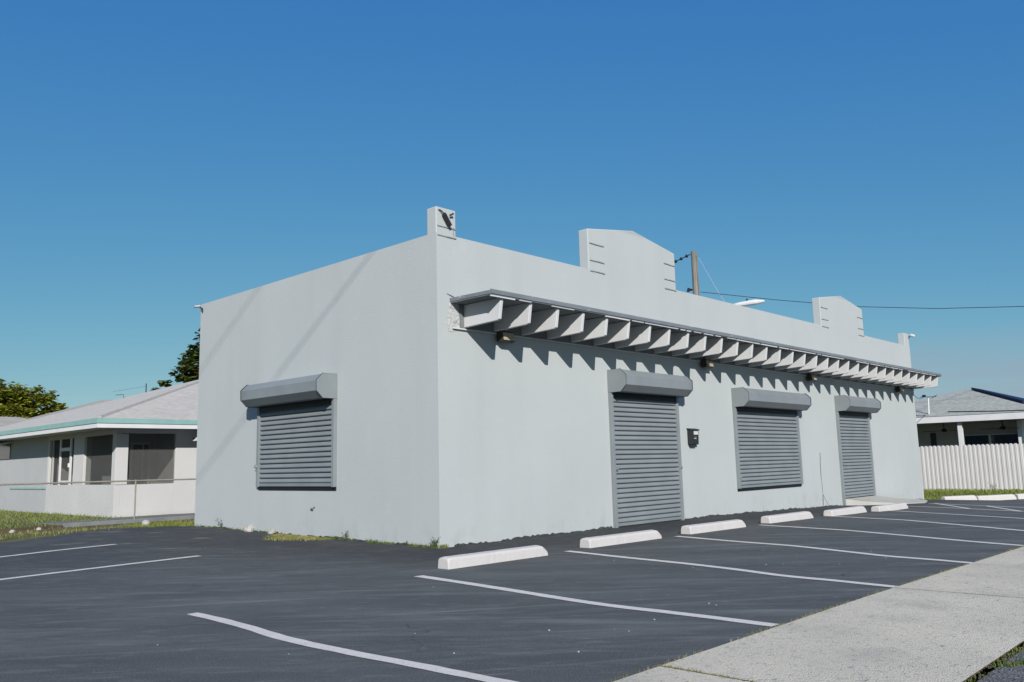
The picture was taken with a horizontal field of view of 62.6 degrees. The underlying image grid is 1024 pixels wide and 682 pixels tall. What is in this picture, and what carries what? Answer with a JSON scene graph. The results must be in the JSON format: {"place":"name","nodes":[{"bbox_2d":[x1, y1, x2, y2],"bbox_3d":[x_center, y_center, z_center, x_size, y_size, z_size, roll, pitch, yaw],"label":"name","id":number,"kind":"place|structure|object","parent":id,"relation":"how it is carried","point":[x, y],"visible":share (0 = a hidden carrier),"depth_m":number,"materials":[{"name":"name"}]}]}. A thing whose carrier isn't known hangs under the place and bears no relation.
{"place":"outdoors","nodes":[
{"label":"outdoors","id":0,"kind":"place"},
{"bbox_2d":[0,509,140,528],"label":"lawn grass","id":1,"kind":"structure","parent":0,"point":[30,514],"depth_m":22.45,"materials":[{"name":"green plant"}]},
{"bbox_2d":[0,519,194,539],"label":"verge grass","id":2,"kind":"structure","parent":0,"point":[52,532],"depth_m":18.41,"materials":[{"name":"green plant"}]},
{"bbox_2d":[111,520,192,527],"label":"corner grass","id":3,"kind":"structure","parent":0,"point":[159,524],"depth_m":18.92,"materials":[{"name":"green plant"}]},
{"bbox_2d":[0,491,1023,681],"bbox_3d":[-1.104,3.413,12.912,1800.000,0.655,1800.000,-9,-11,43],"label":"ground","id":4,"kind":"structure","parent":0,"point":[28,536],"depth_m":19.25,"materials":[{"name":"green plant"}]},
{"bbox_2d":[0,525,61,531],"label":"edging board","id":5,"kind":"object","parent":4,"relation":"on","point":[28,528],"visible":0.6,"depth_m":18.86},
{"bbox_2d":[0,379,68,418],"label":"spreading tree","id":6,"kind":"object","parent":4,"relation":"on","point":[19,401],"visible":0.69,"depth_m":52.66,"materials":[{"name":"green plant"}]},
{"bbox_2d":[0,400,110,426],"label":"tan roof house","id":7,"kind":"structure","parent":4,"relation":"on","point":[5,421],"depth_m":41.91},
{"bbox_2d":[0,478,195,526],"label":"chain link fence","id":8,"kind":"object","parent":4,"relation":"on","point":[93,482],"visible":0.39,"depth_m":20.23,"materials":[{"name":"grey metal"}]},
{"bbox_2d":[0,380,198,517],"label":"white house","id":9,"kind":"structure","parent":4,"relation":"on","point":[149,435],"depth_m":24.55,"materials":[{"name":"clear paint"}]},
{"bbox_2d":[0,441,12,459],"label":"window","id":10,"kind":"structure","parent":9,"relation":"in","point":[5,448],"depth_m":29.09,"materials":[{"name":"glass"}]},
{"bbox_2d":[58,438,72,484],"bbox_3d":[-13.439,4.014,25.268,0.960,2.130,0.066,-9,-11,43],"label":"screen door","id":11,"kind":"structure","parent":9,"relation":"in","point":[70,448],"depth_m":25.19,"materials":[{"name":"white metal"}]},
{"bbox_2d":[130,442,149,483],"bbox_3d":[-10.841,3.557,24.543,0.062,1.200,0.530,-9,-11,43],"label":"window","id":12,"kind":"structure","parent":9,"relation":"in","point":[140,451],"depth_m":24.52,"materials":[{"name":"grey glass"}]},
{"bbox_2d":[37,513,194,526],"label":"walkway","id":13,"kind":"structure","parent":4,"relation":"on","point":[74,523],"depth_m":20.64,"materials":[{"name":"concrete"}]},
{"bbox_2d":[141,520,149,525],"bbox_3d":[-8.231,4.104,18.947,0.227,0.164,0.181,-9,-11,43],"label":"stone","id":14,"kind":"object","parent":4,"relation":"on","point":[144,522],"visible":0.67,"depth_m":18.88,"materials":[{"name":"white stone"}]},
{"bbox_2d":[151,328,199,390],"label":"broadleaf tree","id":15,"kind":"object","parent":4,"relation":"on","point":[188,369],"visible":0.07,"depth_m":41.96,"materials":[{"name":"green plant"}]},
{"bbox_2d":[0,499,1023,681],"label":"parking lot","id":16,"kind":"structure","parent":4,"relation":"on","point":[114,624],"depth_m":8.25,"materials":[{"name":"grey asphalt"}]},
{"bbox_2d":[0,544,115,556],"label":"parking line","id":17,"kind":"object","parent":16,"relation":"on","point":[56,550],"visible":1,"depth_m":13.56,"materials":[{"name":"paint"}]},
{"bbox_2d":[0,555,196,579],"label":"parking line","id":18,"kind":"object","parent":16,"relation":"on","point":[94,568],"visible":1,"depth_m":11.12,"materials":[{"name":"paint"}]},
{"bbox_2d":[243,524,253,531],"bbox_3d":[-5.224,3.739,16.742,0.259,0.181,0.225,-9,-11,43],"label":"stone","id":19,"kind":"object","parent":16,"relation":"on","point":[248,528],"visible":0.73,"depth_m":16.65,"materials":[{"name":"white stone"}]},
{"bbox_2d":[268,528,275,533],"bbox_3d":[-4.598,3.656,16.128,0.172,0.128,0.137,-5,-9,22],"label":"stone","id":20,"kind":"object","parent":16,"relation":"on","point":[272,531],"visible":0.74,"depth_m":16.08,"materials":[{"name":"white stone"}]},
{"bbox_2d":[263,533,330,541],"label":"patch grass","id":21,"kind":"structure","parent":16,"relation":"on","point":[289,537],"depth_m":14.93,"materials":[{"name":"green plant"}]},
{"bbox_2d":[194,524,448,548],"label":"wall grass","id":22,"kind":"structure","parent":16,"relation":"on","point":[414,545],"depth_m":13.95,"materials":[{"name":"green plant"}]},
{"bbox_2d":[188,612,516,681],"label":"parking line","id":23,"kind":"object","parent":16,"relation":"on","point":[429,667],"visible":1,"depth_m":5.75,"materials":[{"name":"paint"}]},
{"bbox_2d":[438,545,547,568],"bbox_3d":[-0.212,2.812,11.021,0.215,0.150,1.840,-9,-11,43],"label":"wheel stop","id":24,"kind":"object","parent":16,"relation":"on","point":[479,558],"visible":1,"depth_m":10.83,"materials":[{"name":"paint"}]},
{"bbox_2d":[414,575,777,625],"bbox_3d":[0.408,2.419,7.986,0.245,0.001,4.600,6,-11,-41],"label":"parking line","id":25,"kind":"object","parent":16,"relation":"on","point":[619,606],"visible":1,"depth_m":7.44,"materials":[{"name":"paint"}]},
{"bbox_2d":[580,530,661,547],"bbox_3d":[1.726,3.079,13.164,0.215,0.150,1.850,-9,-12,44],"label":"wheel stop","id":26,"kind":"object","parent":16,"relation":"on","point":[611,539],"visible":1,"depth_m":12.96,"materials":[{"name":"paint"}]},
{"bbox_2d":[681,519,745,533],"bbox_3d":[3.622,3.312,15.060,1.820,0.150,0.215,7,-12,-44],"label":"wheel stop","id":27,"kind":"object","parent":16,"relation":"on","point":[710,526],"visible":1,"depth_m":14.84,"materials":[{"name":"paint"}]},
{"bbox_2d":[566,551,897,587],"bbox_3d":[2.225,2.678,10.048,0.206,0.001,5.007,4,-10,-34],"label":"parking line","id":28,"kind":"object","parent":16,"relation":"on","point":[854,582],"visible":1,"depth_m":9.48,"materials":[{"name":"paint"}]},
{"bbox_2d":[761,511,812,522],"bbox_3d":[5.585,3.562,17.055,1.820,0.150,0.215,7,-12,-44],"label":"wheel stop","id":29,"kind":"object","parent":16,"relation":"on","point":[785,517],"visible":0.99,"depth_m":16.84,"materials":[{"name":"paint"}]},
{"bbox_2d":[675,536,972,562],"bbox_3d":[4.038,2.897,11.843,0.270,0.001,5.098,3,-10,-29],"label":"parking line","id":30,"kind":"object","parent":16,"relation":"on","point":[833,550],"visible":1,"depth_m":11.27,"materials":[{"name":"paint"}]},
{"bbox_2d":[823,506,866,515],"bbox_3d":[7.502,3.822,18.940,0.215,0.150,1.850,-9,-12,44],"label":"wheel stop","id":31,"kind":"object","parent":16,"relation":"on","point":[846,510],"visible":0.98,"depth_m":18.72,"materials":[{"name":"paint"}]},
{"bbox_2d":[846,495,926,504],"bbox_3d":[11.732,4.907,25.401,1.250,0.507,5.280,-9,-11,43],"label":"ramp","id":32,"kind":"object","parent":16,"relation":"on","point":[875,500],"depth_m":24.64,"materials":[{"name":"concrete"}]},
{"bbox_2d":[871,502,907,511],"bbox_3d":[9.262,4.070,20.630,0.215,0.150,1.850,-9,-12,44],"label":"wheel stop","id":33,"kind":"object","parent":16,"relation":"on","point":[893,506],"visible":0.97,"depth_m":20.40,"materials":[{"name":"paint"}]},
{"bbox_2d":[764,525,1022,545],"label":"parking line","id":34,"kind":"object","parent":16,"relation":"on","point":[904,535],"visible":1,"depth_m":13.13,"materials":[{"name":"paint"}]},
{"bbox_2d":[834,516,1023,530],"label":"parking line","id":35,"kind":"object","parent":16,"relation":"on","point":[941,523],"visible":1,"depth_m":15.32,"materials":[{"name":"paint"}]},
{"bbox_2d":[889,510,1023,518],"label":"parking line","id":36,"kind":"object","parent":16,"relation":"on","point":[959,514],"visible":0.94,"depth_m":18.07,"materials":[{"name":"paint"}]},
{"bbox_2d":[941,495,976,499],"bbox_3d":[15.411,5.427,29.028,1.500,0.195,0.215,2,-9,-21],"label":"wheel stop","id":37,"kind":"object","parent":16,"relation":"on","point":[967,497],"visible":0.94,"depth_m":28.93,"materials":[{"name":"paint"}]},
{"bbox_2d":[916,506,1023,511],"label":"parking line","id":38,"kind":"object","parent":16,"relation":"on","point":[966,508],"visible":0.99,"depth_m":20.95,"materials":[{"name":"paint"}]},
{"bbox_2d":[976,494,1016,499],"bbox_3d":[17.022,5.514,29.659,1.850,0.195,0.215,2,-9,-21],"label":"wheel stop","id":39,"kind":"object","parent":16,"relation":"on","point":[999,497],"visible":0.93,"depth_m":29.57,"materials":[{"name":"paint"}]},
{"bbox_2d":[1014,493,1023,498],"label":"wheel stop","id":40,"kind":"object","parent":16,"relation":"on","point":[1019,496],"visible":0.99,"depth_m":30.00,"materials":[{"name":"paint"}]},
{"bbox_2d":[194,206,941,547],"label":"shop building","id":41,"kind":"structure","parent":4,"relation":"on","point":[398,394],"depth_m":16.20,"materials":[{"name":"paint"}]},
{"bbox_2d":[194,305,202,311],"bbox_3d":[-7.071,-0.741,18.994,0.194,0.152,0.065,1,-9,-17],"label":"security camera","id":42,"kind":"object","parent":41,"relation":"attached to","point":[198,306],"visible":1,"depth_m":18.98,"materials":[{"name":"white plastic"}]},
{"bbox_2d":[438,209,453,234],"bbox_3d":[-1.056,-1.944,13.830,0.092,0.412,0.353,-9,-11,43],"label":"flood light","id":43,"kind":"object","parent":41,"relation":"on","point":[446,219],"visible":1,"depth_m":13.79,"materials":[{"name":"black plastic"}]},
{"bbox_2d":[497,330,514,342],"bbox_3d":[-0.100,-0.092,14.399,0.167,0.242,0.300,-9,-11,43],"label":"wall lamp","id":44,"kind":"object","parent":41,"relation":"attached to","point":[505,336],"visible":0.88,"depth_m":14.32,"materials":[{"name":"black metal"}]},
{"bbox_2d":[686,428,698,445],"bbox_3d":[3.984,2.109,18.473,0.136,0.394,0.340,-9,-11,43],"label":"mailbox","id":45,"kind":"object","parent":41,"relation":"attached to","point":[693,436],"visible":1,"depth_m":18.41,"materials":[{"name":"black plastic"}]},
{"bbox_2d":[701,358,713,367],"bbox_3d":[4.442,0.495,19.150,0.167,0.242,0.300,-9,-11,43],"label":"wall lamp","id":46,"kind":"object","parent":41,"relation":"attached to","point":[705,363],"visible":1,"depth_m":19.07,"materials":[{"name":"black metal"}]},
{"bbox_2d":[806,373,816,380],"bbox_3d":[8.228,0.983,23.110,0.167,0.242,0.300,-9,-11,43],"label":"wall lamp","id":47,"kind":"object","parent":41,"relation":"attached to","point":[811,377],"visible":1,"depth_m":23.02,"materials":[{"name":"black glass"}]},
{"bbox_2d":[895,386,903,391],"bbox_3d":[12.874,1.583,27.970,0.167,0.242,0.300,-9,-11,43],"label":"wall lamp","id":48,"kind":"object","parent":41,"relation":"attached to","point":[898,389],"visible":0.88,"depth_m":27.88,"materials":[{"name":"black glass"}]},
{"bbox_2d":[674,251,699,295],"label":"utility pole","id":49,"kind":"object","parent":4,"relation":"on","point":[695,276],"visible":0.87,"depth_m":41.77,"materials":[{"name":"brown wood"}]},
{"bbox_2d":[703,292,1023,308],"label":"power line","id":50,"kind":"object","parent":49,"relation":"attached to","point":[865,306],"visible":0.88,"depth_m":38.65,"materials":[{"name":"metal"}]},
{"bbox_2d":[735,299,764,305],"bbox_3d":[8.665,2.352,34.927,3.984,8.160,0.240,-4,-9,15],"label":"street lamp","id":51,"kind":"object","parent":4,"relation":"on","point":[747,302],"visible":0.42,"depth_m":35.05,"materials":[{"name":"white plastic"}]},
{"bbox_2d":[915,389,1023,446],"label":"grey roof house","id":52,"kind":"structure","parent":4,"relation":"on","point":[971,413],"depth_m":40.68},
{"bbox_2d":[920,395,936,413],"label":"service mast","id":53,"kind":"object","parent":52,"relation":"attached to","point":[928,401],"visible":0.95,"depth_m":40.59,"materials":[{"name":"white metal"}]},
{"bbox_2d":[930,433,936,446],"bbox_3d":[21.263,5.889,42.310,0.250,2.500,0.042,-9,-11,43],"label":"door","id":54,"kind":"structure","parent":52,"relation":"in","point":[932,435],"depth_m":42.43,"materials":[{"name":"black plastic"}]},
{"bbox_2d":[926,423,964,431],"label":"ceiling fan","id":55,"kind":"object","parent":52,"relation":"hanging from","point":[944,430],"visible":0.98,"depth_m":40.86,"materials":[{"name":"metal"}]},
{"bbox_2d":[964,433,1018,445],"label":"window","id":56,"kind":"structure","parent":52,"relation":"in","point":[1000,438],"depth_m":40.61,"materials":[{"name":"black glass"}]},
{"bbox_2d":[980,421,1005,429],"bbox_3d":[22.809,3.932,39.283,1.782,0.420,1.852,-9,-11,43],"label":"ceiling fan","id":57,"kind":"object","parent":52,"relation":"hanging from","point":[1002,427],"visible":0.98,"depth_m":39.16,"materials":[{"name":"metal"}]},
{"bbox_2d":[971,387,1023,402],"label":"solar panel","id":58,"kind":"object","parent":52,"relation":"on","point":[1013,398],"visible":1,"depth_m":41.57,"materials":[{"name":"blue glass"}]},
{"bbox_2d":[919,443,1023,490],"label":"ribbed fence","id":59,"kind":"object","parent":4,"relation":"on","point":[977,466],"visible":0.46,"depth_m":34.79,"materials":[{"name":"plastic"}]},
{"bbox_2d":[923,488,1023,499],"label":"grass","id":60,"kind":"structure","parent":4,"relation":"on","point":[977,491],"depth_m":32.77,"materials":[{"name":"green plant"}]},
{"bbox_2d":[0,0,1023,416],"label":"sky","id":61,"kind":"structure","parent":0,"point":[160,159],"materials":[{"name":"blue"}]},
{"bbox_2d":[613,547,1023,681],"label":"sidewalk","id":62,"kind":"structure","parent":0,"point":[910,633],"depth_m":5.73,"materials":[{"name":"grey concrete"}]},
{"bbox_2d":[610,545,1023,681],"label":"seam grass","id":63,"kind":"structure","parent":62,"relation":"on","point":[881,590],"depth_m":6.14,"materials":[{"name":"green plant"}]},
{"bbox_2d":[680,589,1019,681],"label":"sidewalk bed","id":64,"kind":"object","parent":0,"point":[916,589],"visible":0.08,"depth_m":5.36,"materials":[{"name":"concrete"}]},
{"bbox_2d":[977,649,1023,681],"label":"road","id":65,"kind":"structure","parent":0,"point":[1013,673],"depth_m":4.85,"materials":[{"name":"grey asphalt"}]},
{"bbox_2d":[963,644,1023,681],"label":"gutter grass","id":66,"kind":"structure","parent":65,"relation":"on","point":[1007,664],"depth_m":5.07,"materials":[{"name":"green plant"}]},
{"bbox_2d":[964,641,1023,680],"bbox_3d":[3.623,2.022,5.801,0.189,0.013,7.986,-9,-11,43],"label":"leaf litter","id":67,"kind":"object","parent":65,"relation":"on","point":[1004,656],"visible":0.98,"depth_m":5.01,"materials":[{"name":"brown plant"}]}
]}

